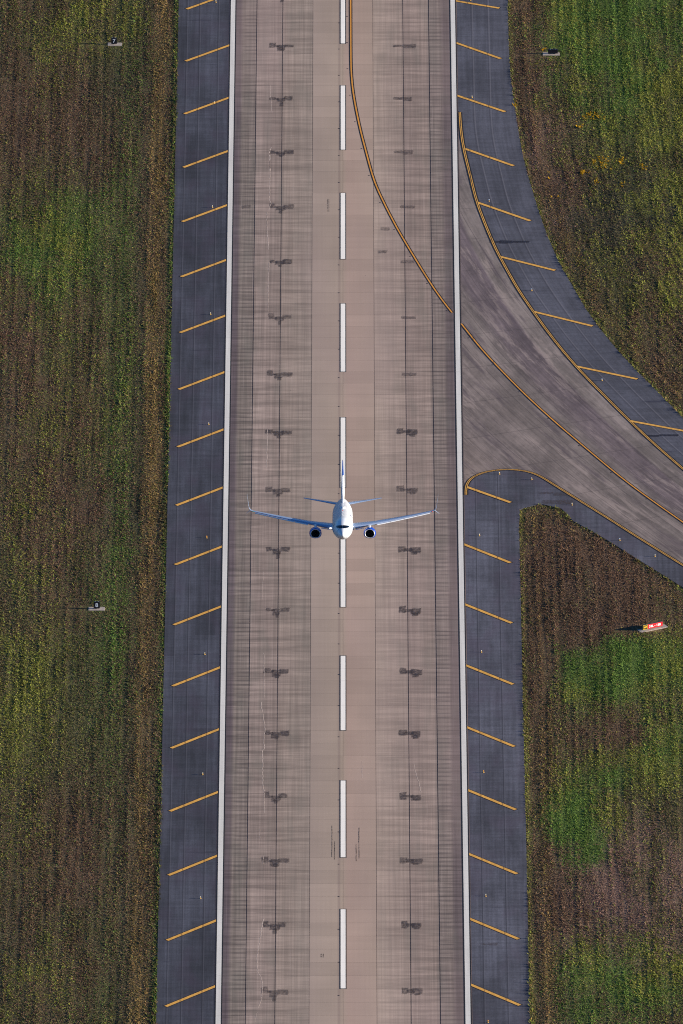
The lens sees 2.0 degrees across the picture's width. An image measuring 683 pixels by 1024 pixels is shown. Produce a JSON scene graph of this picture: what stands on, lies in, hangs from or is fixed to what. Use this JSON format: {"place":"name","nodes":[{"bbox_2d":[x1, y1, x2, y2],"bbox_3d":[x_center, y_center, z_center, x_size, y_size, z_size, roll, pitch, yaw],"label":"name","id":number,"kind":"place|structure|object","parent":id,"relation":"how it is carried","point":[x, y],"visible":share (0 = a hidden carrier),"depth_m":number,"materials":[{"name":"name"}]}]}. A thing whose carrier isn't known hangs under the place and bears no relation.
{"place":"outdoors","nodes":[
{"label":"outdoors","id":0,"kind":"place"},
{"bbox_2d":[156,0,228,1023],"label":"shoulder","id":1,"kind":"object","parent":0,"point":[186,938],"visible":1,"depth_m":3745.56},
{"bbox_2d":[0,0,682,1023],"bbox_3d":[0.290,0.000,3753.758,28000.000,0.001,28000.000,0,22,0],"label":"ground","id":2,"kind":"structure","parent":0,"point":[96,660],"depth_m":3728.82,"materials":[{"name":"green plant"}]},
{"bbox_2d":[88,601,104,610],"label":"distance sign","id":3,"kind":"object","parent":2,"relation":"on","point":[96,607],"visible":1,"depth_m":3707.47,"materials":[{"name":"concrete"}]},
{"bbox_2d":[108,38,121,45],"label":"distance sign","id":4,"kind":"object","parent":2,"relation":"on","point":[113,42],"visible":1,"depth_m":3991.00,"materials":[{"name":"concrete"}]},
{"bbox_2d":[543,49,559,55],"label":"distance sign","id":5,"kind":"object","parent":2,"relation":"on","point":[552,52],"visible":1,"depth_m":3985.76,"materials":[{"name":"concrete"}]},
{"bbox_2d":[512,48,646,196],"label":"wildflowers","id":6,"kind":"object","parent":2,"relation":"on","point":[582,172],"visible":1,"depth_m":3929.86,"materials":[{"name":"green plant"}]},
{"bbox_2d":[638,621,667,632],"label":"location sign","id":7,"kind":"object","parent":2,"relation":"on","point":[653,626],"visible":1,"depth_m":3698.27,"materials":[{"name":"concrete"}]},
{"bbox_2d":[247,460,437,538],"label":"airliner","id":8,"kind":"object","parent":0,"point":[342,525],"visible":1,"depth_m":3588.85,"materials":[{"name":"white paint"}]},
{"bbox_2d":[214,0,472,1023],"bbox_3d":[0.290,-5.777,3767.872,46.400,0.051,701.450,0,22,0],"label":"runway","id":9,"kind":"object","parent":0,"point":[342,870],"visible":1,"depth_m":3744.11,"materials":[{"name":"grey asphalt"}]},
{"bbox_2d":[456,0,682,465],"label":"shoulder","id":10,"kind":"object","parent":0,"point":[506,197],"visible":1,"depth_m":3898.16},
{"bbox_2d":[458,112,682,566],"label":"taxiway","id":11,"kind":"structure","parent":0,"point":[538,402],"depth_m":3799.16,"materials":[{"name":"grey asphalt"}]},
{"bbox_2d":[464,470,682,1023],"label":"shoulder","id":12,"kind":"object","parent":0,"point":[495,502],"visible":1,"depth_m":3656.34},
{"bbox_2d":[507,0,682,416],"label":"grass","id":13,"kind":"structure","parent":0,"point":[636,137],"depth_m":3933.84,"materials":[{"name":"green plant"}]},
{"bbox_2d":[518,503,682,1023],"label":"grass","id":14,"kind":"structure","parent":0,"point":[599,755],"depth_m":3631.59,"materials":[{"name":"green plant"}]}
]}

